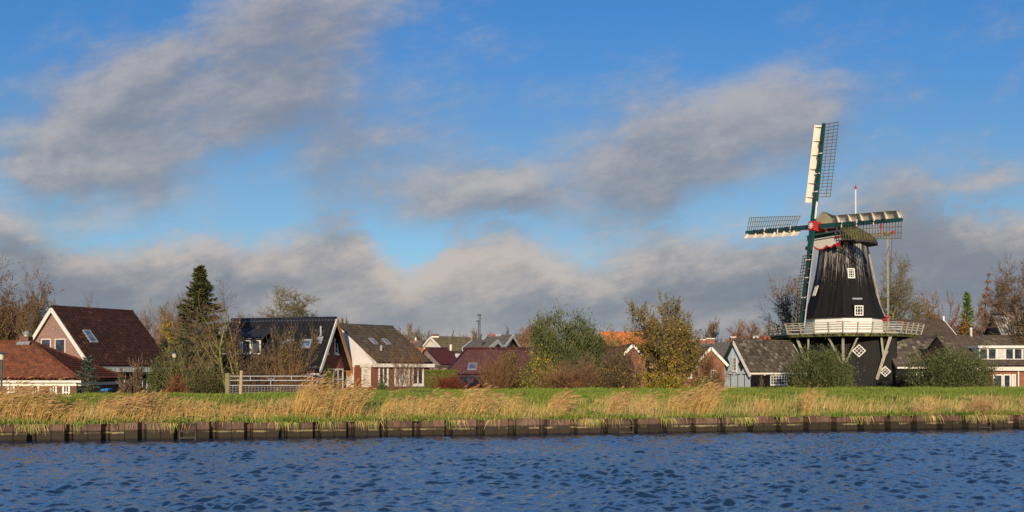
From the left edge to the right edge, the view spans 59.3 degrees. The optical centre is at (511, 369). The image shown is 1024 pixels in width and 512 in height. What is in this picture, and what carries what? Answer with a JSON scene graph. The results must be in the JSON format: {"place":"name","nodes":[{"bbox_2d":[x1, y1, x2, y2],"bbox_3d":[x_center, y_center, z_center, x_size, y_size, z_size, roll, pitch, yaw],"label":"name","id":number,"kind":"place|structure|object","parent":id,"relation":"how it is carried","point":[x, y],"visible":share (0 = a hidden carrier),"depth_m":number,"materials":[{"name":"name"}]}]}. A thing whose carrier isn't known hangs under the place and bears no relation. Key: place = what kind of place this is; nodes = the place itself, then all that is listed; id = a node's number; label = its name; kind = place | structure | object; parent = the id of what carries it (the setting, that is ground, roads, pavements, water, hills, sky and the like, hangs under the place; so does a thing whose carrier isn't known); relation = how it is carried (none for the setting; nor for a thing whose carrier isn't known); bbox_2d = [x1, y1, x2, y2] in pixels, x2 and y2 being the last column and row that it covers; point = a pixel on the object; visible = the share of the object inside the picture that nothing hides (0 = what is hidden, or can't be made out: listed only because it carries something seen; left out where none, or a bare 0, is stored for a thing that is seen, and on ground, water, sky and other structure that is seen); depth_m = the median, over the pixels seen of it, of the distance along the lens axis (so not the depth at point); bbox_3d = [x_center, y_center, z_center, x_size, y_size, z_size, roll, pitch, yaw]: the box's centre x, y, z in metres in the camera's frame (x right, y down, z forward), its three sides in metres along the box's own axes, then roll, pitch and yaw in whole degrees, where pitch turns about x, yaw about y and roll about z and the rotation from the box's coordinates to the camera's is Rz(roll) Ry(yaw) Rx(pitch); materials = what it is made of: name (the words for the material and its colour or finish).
{"place":"outdoors","nodes":[
{"label":"outdoors","id":0,"kind":"place"},
{"bbox_2d":[0,428,1023,511],"bbox_3d":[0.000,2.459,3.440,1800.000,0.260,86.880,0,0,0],"label":"water","id":1,"kind":"structure","parent":0,"point":[946,470],"depth_m":21.29,"materials":[{"name":"blue liquid"}]},
{"bbox_2d":[0,0,1023,345],"label":"sky","id":2,"kind":"structure","parent":0,"point":[433,165],"materials":[{"name":"blue"}]},
{"bbox_2d":[0,385,1023,424],"bbox_3d":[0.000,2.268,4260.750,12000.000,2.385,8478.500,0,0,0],"label":"ground","id":3,"kind":"structure","parent":0,"point":[568,401],"depth_m":42.24,"materials":[{"name":"green plant"}]},
{"bbox_2d":[0,256,31,339],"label":"brown leaved tree","id":4,"kind":"object","parent":3,"relation":"on","point":[4,319],"visible":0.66,"depth_m":87.21,"materials":[{"name":"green plant"}]},
{"bbox_2d":[0,273,42,339],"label":"bare tree","id":5,"kind":"object","parent":3,"relation":"on","point":[12,337],"visible":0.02,"depth_m":91.48,"materials":[{"name":"brown plant"}]},
{"bbox_2d":[10,260,63,336],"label":"brown leaved tree","id":6,"kind":"object","parent":3,"relation":"on","point":[34,323],"visible":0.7,"depth_m":83.99,"materials":[{"name":"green plant"}]},
{"bbox_2d":[0,374,74,421],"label":"reed clump","id":7,"kind":"object","parent":3,"relation":"on","point":[28,410],"visible":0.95,"depth_m":32.37,"materials":[{"name":"plant"}]},
{"bbox_2d":[0,331,124,394],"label":"red tiled house","id":8,"kind":"structure","parent":3,"relation":"on","point":[26,356],"depth_m":60.30,"materials":[{"name":"brown brick"}]},
{"bbox_2d":[33,393,101,423],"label":"reed clump","id":9,"kind":"object","parent":3,"relation":"on","point":[64,409],"visible":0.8,"depth_m":32.45,"materials":[{"name":"plant"}]},
{"bbox_2d":[73,355,98,394],"bbox_3d":[-26.864,0.947,56.931,2.096,3.788,1.978,0,0,0],"label":"blue spruce","id":10,"kind":"object","parent":3,"relation":"on","point":[90,370],"visible":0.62,"depth_m":56.90,"materials":[{"name":"grey plant"}]},
{"bbox_2d":[32,305,169,393],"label":"brown roofed house","id":11,"kind":"structure","parent":3,"relation":"on","point":[112,339],"depth_m":74.44,"materials":[{"name":"pink brick"}]},
{"bbox_2d":[95,387,163,422],"bbox_3d":[-14.150,1.275,32.964,3.048,1.321,2.885,0,0,0],"label":"reed clump","id":12,"kind":"object","parent":3,"relation":"on","point":[135,401],"visible":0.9,"depth_m":32.33,"materials":[{"name":"plant"}]},
{"bbox_2d":[116,352,148,394],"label":"gnarled shrub","id":13,"kind":"object","parent":3,"relation":"on","point":[132,386],"visible":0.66,"depth_m":56.65,"materials":[{"name":"brown plant"}]},
{"bbox_2d":[137,296,164,345],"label":"bare brown tree","id":14,"kind":"object","parent":3,"relation":"on","point":[145,319],"visible":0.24,"depth_m":99.61,"materials":[{"name":"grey plant"}]},
{"bbox_2d":[134,350,189,393],"bbox_3d":[-19.472,0.799,50.859,3.322,4.100,3.992,0,0,0],"label":"evergreen shrub","id":15,"kind":"object","parent":3,"relation":"on","point":[155,384],"visible":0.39,"depth_m":50.65,"materials":[{"name":"green plant"}]},
{"bbox_2d":[140,389,184,421],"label":"reed clump","id":16,"kind":"object","parent":3,"relation":"on","point":[168,406],"visible":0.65,"depth_m":33.20,"materials":[{"name":"plant"}]},
{"bbox_2d":[157,313,178,368],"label":"yellow shrub","id":17,"kind":"object","parent":3,"relation":"on","point":[166,326],"visible":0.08,"depth_m":85.64,"materials":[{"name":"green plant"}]},
{"bbox_2d":[147,291,197,367],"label":"bare brown tree","id":18,"kind":"object","parent":3,"relation":"on","point":[176,325],"visible":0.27,"depth_m":91.66,"materials":[{"name":"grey plant"}]},
{"bbox_2d":[160,369,191,393],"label":"beech bush","id":19,"kind":"object","parent":3,"relation":"on","point":[171,388],"visible":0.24,"depth_m":46.35,"materials":[{"name":"orange plant"}]},
{"bbox_2d":[152,333,222,391],"bbox_3d":[-18.284,0.356,50.766,3.788,4.946,5.779,0,0,-21],"label":"mossy shrub","id":20,"kind":"object","parent":3,"relation":"on","point":[183,365],"visible":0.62,"depth_m":50.54,"materials":[{"name":"green plant"}]},
{"bbox_2d":[142,264,239,393],"bbox_3d":[-20.767,-1.855,59.986,8.011,10.394,7.825,0,0,0],"label":"spruce","id":21,"kind":"object","parent":3,"relation":"on","point":[199,275],"visible":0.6,"depth_m":59.57,"materials":[{"name":"green plant"}]},
{"bbox_2d":[172,397,220,420],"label":"reed clump","id":22,"kind":"object","parent":3,"relation":"on","point":[188,410],"visible":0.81,"depth_m":33.29,"materials":[{"name":"plant"}]},
{"bbox_2d":[167,274,243,386],"bbox_3d":[-17.640,-1.379,51.941,4.203,8.378,3.379,0,0,-22],"label":"young bare tree","id":23,"kind":"object","parent":3,"relation":"on","point":[219,360],"visible":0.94,"depth_m":52.20,"materials":[{"name":"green plant"}]},
{"bbox_2d":[184,351,232,393],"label":"evergreen shrub","id":24,"kind":"object","parent":3,"relation":"on","point":[199,387],"visible":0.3,"depth_m":49.62,"materials":[{"name":"green plant"}]},
{"bbox_2d":[202,280,252,388],"bbox_3d":[-16.506,-1.223,52.718,2.771,8.103,2.088,0,0,30],"label":"young bare tree","id":25,"kind":"object","parent":3,"relation":"on","point":[232,346],"visible":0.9,"depth_m":52.90,"materials":[{"name":"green plant"}]},
{"bbox_2d":[225,373,229,393],"bbox_3d":[-13.900,0.887,44.003,0.248,1.471,0.238,0,0,-20],"label":"gate post","id":26,"kind":"object","parent":3,"relation":"on","point":[227,383],"visible":0.65,"depth_m":43.90,"materials":[{"name":"beige wood"}]},
{"bbox_2d":[230,376,312,392],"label":"field gate","id":27,"kind":"structure","parent":26,"relation":"attached to","point":[270,381],"depth_m":43.97,"materials":[{"name":"wood"}]},
{"bbox_2d":[230,344,276,393],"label":"dark thicket","id":28,"kind":"object","parent":3,"relation":"on","point":[250,389],"visible":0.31,"depth_m":52.76,"materials":[{"name":"brown plant"}]},
{"bbox_2d":[220,397,292,419],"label":"reed clump","id":29,"kind":"object","parent":3,"relation":"on","point":[280,410],"visible":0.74,"depth_m":33.89,"materials":[{"name":"plant"}]},
{"bbox_2d":[230,337,287,392],"bbox_3d":[-15.690,0.548,55.306,3.640,5.502,3.742,0,0,41],"label":"dark thicket","id":30,"kind":"object","parent":3,"relation":"on","point":[256,363],"visible":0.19,"depth_m":54.98,"materials":[{"name":"brown plant"}]},
{"bbox_2d":[259,321,299,392],"bbox_3d":[-14.503,-0.225,56.124,2.591,6.132,3.383,0,0,-32],"label":"garden tree","id":31,"kind":"object","parent":3,"relation":"on","point":[281,349],"visible":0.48,"depth_m":55.51,"materials":[{"name":"brown plant"}]},
{"bbox_2d":[214,316,352,392],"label":"black roofed house","id":32,"kind":"structure","parent":3,"relation":"on","point":[332,352],"depth_m":66.75,"materials":[{"name":"red brick"}]},
{"bbox_2d":[332,368,343,389],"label":"window","id":33,"kind":"structure","parent":32,"relation":"in","point":[340,372],"depth_m":68.00,"materials":[{"name":"white paint"}]},
{"bbox_2d":[261,348,313,392],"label":"willow shrub","id":34,"kind":"object","parent":3,"relation":"on","point":[288,389],"visible":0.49,"depth_m":51.01,"materials":[{"name":"brown plant"}]},
{"bbox_2d":[256,280,320,317],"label":"pale round tree","id":35,"kind":"object","parent":3,"relation":"on","point":[291,307],"visible":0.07,"depth_m":116.25,"materials":[{"name":"brown plant"}]},
{"bbox_2d":[280,324,323,391],"bbox_3d":[-13.247,-0.083,55.635,2.668,5.910,2.812,0,0,-44],"label":"garden tree","id":36,"kind":"object","parent":3,"relation":"on","point":[300,357],"visible":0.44,"depth_m":55.39,"materials":[{"name":"brown plant"}]},
{"bbox_2d":[289,366,354,418],"bbox_3d":[-7.479,0.821,35.213,2.486,2.203,5.060,0,0,-16],"label":"reed clump","id":37,"kind":"object","parent":3,"relation":"on","point":[311,403],"visible":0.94,"depth_m":34.54,"materials":[{"name":"plant"}]},
{"bbox_2d":[331,376,375,418],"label":"reed clump","id":38,"kind":"object","parent":3,"relation":"on","point":[339,408],"visible":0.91,"depth_m":34.76,"materials":[{"name":"plant"}]},
{"bbox_2d":[340,323,434,391],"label":"white gabled house","id":39,"kind":"structure","parent":3,"relation":"on","point":[357,337],"depth_m":69.27,"materials":[{"name":"red brick"}]},
{"bbox_2d":[361,367,370,386],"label":"window","id":40,"kind":"structure","parent":39,"relation":"in","point":[363,370],"depth_m":67.90,"materials":[{"name":"white paint"}]},
{"bbox_2d":[361,327,429,390],"bbox_3d":[-6.857,-0.147,51.846,4.300,4.673,4.891,0,0,0],"label":"willow shrub","id":41,"kind":"object","parent":3,"relation":"on","point":[402,371],"visible":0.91,"depth_m":52.04,"materials":[{"name":"brown plant"}]},
{"bbox_2d":[381,390,425,417],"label":"reed clump","id":42,"kind":"object","parent":3,"relation":"on","point":[399,404],"visible":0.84,"depth_m":35.61,"materials":[{"name":"plant"}]},
{"bbox_2d":[411,387,460,415],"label":"reed clump","id":43,"kind":"object","parent":3,"relation":"on","point":[445,397],"visible":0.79,"depth_m":35.95,"materials":[{"name":"plant"}]},
{"bbox_2d":[422,347,455,369],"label":"maroon annex","id":44,"kind":"object","parent":3,"relation":"on","point":[440,355],"visible":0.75,"depth_m":85.46,"materials":[{"name":"tile"}]},
{"bbox_2d":[425,369,458,389],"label":"hedge","id":45,"kind":"object","parent":3,"relation":"on","point":[429,377],"visible":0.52,"depth_m":66.07,"materials":[{"name":"green plant"}]},
{"bbox_2d":[422,334,471,357],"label":"olive roofed house","id":46,"kind":"structure","parent":3,"relation":"on","point":[454,345],"depth_m":99.83,"materials":[{"name":"tile"}]},
{"bbox_2d":[428,372,482,389],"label":"dogwood shrub","id":47,"kind":"object","parent":3,"relation":"on","point":[452,382],"visible":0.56,"depth_m":53.73,"materials":[{"name":"red plant"}]},
{"bbox_2d":[457,376,490,388],"bbox_3d":[-2.960,1.168,59.955,1.750,1.495,4.160,0,0,-42],"label":"parked car","id":48,"kind":"object","parent":3,"relation":"on","point":[475,382],"visible":0.08,"depth_m":58.56,"materials":[{"name":"blue paint"}]},
{"bbox_2d":[455,383,503,416],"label":"reed clump","id":49,"kind":"object","parent":3,"relation":"on","point":[476,395],"visible":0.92,"depth_m":35.97,"materials":[{"name":"plant"}]},
{"bbox_2d":[462,340,503,350],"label":"slate roofed house","id":50,"kind":"structure","parent":3,"relation":"on","point":[485,343],"depth_m":92.05,"materials":[{"name":"brick"}]},
{"bbox_2d":[446,347,535,386],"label":"maroon bungalow","id":51,"kind":"object","parent":3,"relation":"on","point":[462,364],"visible":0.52,"depth_m":76.50,"materials":[{"name":"brick"}]},
{"bbox_2d":[469,345,522,389],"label":"twiggy shrub","id":52,"kind":"object","parent":3,"relation":"on","point":[502,381],"visible":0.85,"depth_m":57.54,"materials":[{"name":"brown plant"}]},
{"bbox_2d":[483,334,520,346],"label":"white trimmed gable house","id":53,"kind":"structure","parent":3,"relation":"on","point":[508,340],"depth_m":103.31,"materials":[{"name":"grey tile"}]},
{"bbox_2d":[488,393,530,416],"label":"reed clump","id":54,"kind":"object","parent":3,"relation":"on","point":[499,404],"visible":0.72,"depth_m":37.35,"materials":[{"name":"plant"}]},
{"bbox_2d":[0,406,1022,424],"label":"grass fringe","id":55,"kind":"object","parent":3,"relation":"on","point":[250,419],"depth_m":34.26,"materials":[{"name":"green plant"}]},
{"bbox_2d":[0,414,1023,441],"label":"quay wall","id":56,"kind":"structure","parent":3,"relation":"on","point":[196,431],"depth_m":33.83,"materials":[{"name":"wood"}]},
{"bbox_2d":[0,414,1022,435],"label":"hanging grass","id":57,"kind":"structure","parent":56,"relation":"attached to","point":[30,427],"depth_m":34.21,"materials":[{"name":"green plant"}]},
{"bbox_2d":[0,392,1023,423],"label":"dry grass","id":58,"kind":"structure","parent":3,"relation":"on","point":[762,409],"depth_m":36.85,"materials":[{"name":"plant"}]},
{"bbox_2d":[493,344,531,388],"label":"dark thicket","id":59,"kind":"object","parent":3,"relation":"on","point":[515,385],"visible":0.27,"depth_m":63.56,"materials":[{"name":"brown plant"}]},
{"bbox_2d":[515,336,559,388],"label":"yellow shrub","id":60,"kind":"object","parent":3,"relation":"on","point":[536,375],"visible":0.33,"depth_m":59.96,"materials":[{"name":"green plant"}]},
{"bbox_2d":[520,296,583,387],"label":"willow tree","id":61,"kind":"object","parent":3,"relation":"on","point":[541,332],"visible":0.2,"depth_m":66.63,"materials":[{"name":"green plant"}]},
{"bbox_2d":[516,335,599,387],"bbox_3d":[3.814,0.133,66.291,7.770,5.900,7.950,0,0,25],"label":"green shrub","id":62,"kind":"object","parent":3,"relation":"on","point":[574,356],"visible":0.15,"depth_m":64.85,"materials":[{"name":"green plant"}]},
{"bbox_2d":[545,388,580,416],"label":"reed clump","id":63,"kind":"object","parent":3,"relation":"on","point":[565,405],"visible":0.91,"depth_m":36.32,"materials":[{"name":"plant"}]},
{"bbox_2d":[527,359,608,388],"bbox_3d":[3.428,0.674,55.839,4.506,2.739,5.597,0,0,-21],"label":"russet willow","id":64,"kind":"object","parent":3,"relation":"on","point":[571,379],"visible":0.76,"depth_m":55.25,"materials":[{"name":"brown plant"}]},
{"bbox_2d":[550,350,606,386],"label":"yellow shrub","id":65,"kind":"object","parent":3,"relation":"on","point":[583,359],"visible":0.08,"depth_m":59.71,"materials":[{"name":"grey plant"}]},
{"bbox_2d":[560,308,617,386],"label":"willow tree","id":66,"kind":"object","parent":3,"relation":"on","point":[592,342],"visible":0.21,"depth_m":68.23,"materials":[{"name":"green plant"}]},
{"bbox_2d":[596,346,633,384],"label":"thicket hidden house","id":67,"kind":"structure","parent":3,"relation":"on","point":[605,356],"depth_m":82.13,"materials":[{"name":"brown brick"}]},
{"bbox_2d":[592,358,644,388],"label":"dark thicket","id":68,"kind":"object","parent":3,"relation":"on","point":[613,377],"visible":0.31,"depth_m":57.66,"materials":[{"name":"brown plant"}]},
{"bbox_2d":[587,335,651,387],"bbox_3d":[7.467,0.180,62.528,4.599,5.327,4.597,0,0,-28],"label":"dark thicket","id":69,"kind":"object","parent":3,"relation":"on","point":[618,356],"visible":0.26,"depth_m":61.73,"materials":[{"name":"brown plant"}]},
{"bbox_2d":[604,386,635,413],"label":"reed clump","id":70,"kind":"object","parent":3,"relation":"on","point":[620,398],"visible":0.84,"depth_m":36.48,"materials":[{"name":"plant"}]},
{"bbox_2d":[622,344,641,388],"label":"gabled house","id":71,"kind":"structure","parent":3,"relation":"on","point":[635,354],"depth_m":82.00,"materials":[{"name":"brown brick"}]},
{"bbox_2d":[599,332,689,386],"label":"orange roofed farmhouse","id":72,"kind":"object","parent":3,"relation":"on","point":[624,338],"visible":0.12,"depth_m":107.04,"materials":[{"name":"tile"}]},
{"bbox_2d":[635,389,668,414],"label":"reed clump","id":73,"kind":"object","parent":3,"relation":"on","point":[651,398],"visible":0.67,"depth_m":37.26,"materials":[{"name":"plant"}]},
{"bbox_2d":[615,288,707,387],"bbox_3d":[10.705,-1.616,62.743,4.816,8.905,8.189,0,0,39],"label":"olive gold tree","id":74,"kind":"object","parent":3,"relation":"on","point":[673,339],"visible":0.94,"depth_m":62.08,"materials":[{"name":"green plant"}]},
{"bbox_2d":[632,351,694,388],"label":"yellow shrub","id":75,"kind":"object","parent":3,"relation":"on","point":[656,382],"visible":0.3,"depth_m":60.46,"materials":[{"name":"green plant"}]},
{"bbox_2d":[645,343,697,387],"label":"solar panel house","id":76,"kind":"structure","parent":3,"relation":"on","point":[689,381],"depth_m":75.88,"materials":[{"name":"orange brick"}]},
{"bbox_2d":[665,385,705,414],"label":"reed clump","id":77,"kind":"object","parent":3,"relation":"on","point":[682,399],"visible":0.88,"depth_m":37.27,"materials":[{"name":"plant"}]},
{"bbox_2d":[686,345,735,387],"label":"twiggy shrub","id":78,"kind":"object","parent":3,"relation":"on","point":[708,369],"visible":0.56,"depth_m":73.22,"materials":[{"name":"brown plant"}]},
{"bbox_2d":[688,371,735,413],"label":"reed clump","id":79,"kind":"object","parent":3,"relation":"on","point":[707,400],"visible":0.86,"depth_m":37.64,"materials":[{"name":"plant"}]},
{"bbox_2d":[703,317,721,341],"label":"distant tree","id":80,"kind":"object","parent":3,"relation":"on","point":[711,331],"visible":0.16,"depth_m":149.88,"materials":[{"name":"brown plant"}]},
{"bbox_2d":[698,346,728,381],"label":"front gabled brick house","id":81,"kind":"structure","parent":3,"relation":"on","point":[718,358],"depth_m":84.00,"materials":[{"name":"brick"}]},
{"bbox_2d":[696,337,735,357],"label":"long dark roofed house","id":82,"kind":"structure","parent":3,"relation":"on","point":[721,348],"depth_m":99.40,"materials":[{"name":"grey brick"}]},
{"bbox_2d":[725,322,749,341],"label":"distant tree","id":83,"kind":"object","parent":3,"relation":"on","point":[738,334],"visible":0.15,"depth_m":156.70,"materials":[{"name":"brown plant"}]},
{"bbox_2d":[727,319,764,338],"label":"distant tree","id":84,"kind":"object","parent":3,"relation":"on","point":[752,333],"visible":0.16,"depth_m":161.38,"materials":[{"name":"brown plant"}]},
{"bbox_2d":[723,339,805,387],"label":"blue grey shed","id":85,"kind":"structure","parent":3,"relation":"on","point":[750,362],"depth_m":86.41,"materials":[{"name":"wood"}]},
{"bbox_2d":[770,375,787,385],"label":"window","id":86,"kind":"structure","parent":85,"relation":"in","point":[774,380],"depth_m":86.27,"materials":[{"name":"white paint"}]},
{"bbox_2d":[756,273,802,339],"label":"brown leaved tree","id":87,"kind":"object","parent":3,"relation":"on","point":[787,315],"visible":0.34,"depth_m":111.97,"materials":[{"name":"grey plant"}]},
{"bbox_2d":[799,382,824,414],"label":"reed clump","id":88,"kind":"object","parent":3,"relation":"on","point":[807,399],"visible":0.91,"depth_m":38.47,"materials":[{"name":"plant"}]},
{"bbox_2d":[773,337,864,388],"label":"willow bush","id":89,"kind":"object","parent":3,"relation":"on","point":[820,366],"visible":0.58,"depth_m":79.18,"materials":[{"name":"green plant"}]},
{"bbox_2d":[743,122,924,387],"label":"windmill","id":90,"kind":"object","parent":3,"relation":"on","point":[843,310],"visible":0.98,"depth_m":89.41,"materials":[{"name":"black paint"}]},
{"bbox_2d":[877,248,929,319],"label":"bare tree","id":91,"kind":"object","parent":3,"relation":"on","point":[895,296],"visible":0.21,"depth_m":116.44,"materials":[{"name":"brown plant"}]},
{"bbox_2d":[891,338,933,387],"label":"mill side barn","id":92,"kind":"structure","parent":3,"relation":"on","point":[898,368],"depth_m":86.29,"materials":[{"name":"tile"}]},
{"bbox_2d":[885,316,956,337],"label":"rust patched barn","id":93,"kind":"structure","parent":3,"relation":"on","point":[933,328],"depth_m":105.14,"materials":[{"name":"brown tile"}]},
{"bbox_2d":[908,296,936,319],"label":"bare brown tree","id":94,"kind":"object","parent":3,"relation":"on","point":[922,316],"visible":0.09,"depth_m":118.94,"materials":[{"name":"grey plant"}]},
{"bbox_2d":[903,393,961,414],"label":"drooping tussock","id":95,"kind":"object","parent":3,"relation":"on","point":[924,405],"visible":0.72,"depth_m":38.19,"materials":[{"name":"plant"}]},
{"bbox_2d":[919,291,963,328],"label":"bare brown tree","id":96,"kind":"object","parent":3,"relation":"on","point":[939,317],"visible":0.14,"depth_m":122.04,"materials":[{"name":"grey plant"}]},
{"bbox_2d":[896,341,1007,387],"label":"willow bush","id":97,"kind":"object","parent":3,"relation":"on","point":[966,378],"visible":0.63,"depth_m":76.05,"materials":[{"name":"green plant"}]},
{"bbox_2d":[950,308,979,334],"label":"rust shrub","id":98,"kind":"object","parent":3,"relation":"on","point":[962,329],"visible":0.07,"depth_m":107.52,"materials":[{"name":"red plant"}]},
{"bbox_2d":[960,291,975,334],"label":"green conifer","id":99,"kind":"object","parent":3,"relation":"on","point":[967,297],"visible":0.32,"depth_m":111.84,"materials":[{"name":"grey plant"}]},
{"bbox_2d":[921,328,1023,386],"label":"house","id":100,"kind":"structure","parent":3,"relation":"on","point":[1009,352],"depth_m":79.65,"materials":[{"name":"grey brick"}]},
{"bbox_2d":[973,273,991,334],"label":"larch","id":101,"kind":"object","parent":3,"relation":"on","point":[983,311],"visible":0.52,"depth_m":115.44,"materials":[{"name":"brown plant"}]},
{"bbox_2d":[960,392,1007,413],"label":"brown tussock","id":102,"kind":"object","parent":3,"relation":"on","point":[982,408],"visible":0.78,"depth_m":38.94,"materials":[{"name":"beige plant"}]},
{"bbox_2d":[979,252,1023,345],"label":"bare tree","id":103,"kind":"object","parent":3,"relation":"on","point":[1003,290],"visible":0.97,"depth_m":84.07,"materials":[{"name":"brown plant"}]},
{"bbox_2d":[984,313,1022,334],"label":"dark hipped house","id":104,"kind":"structure","parent":3,"relation":"on","point":[994,330],"depth_m":101.93,"materials":[{"name":"grey brick"}]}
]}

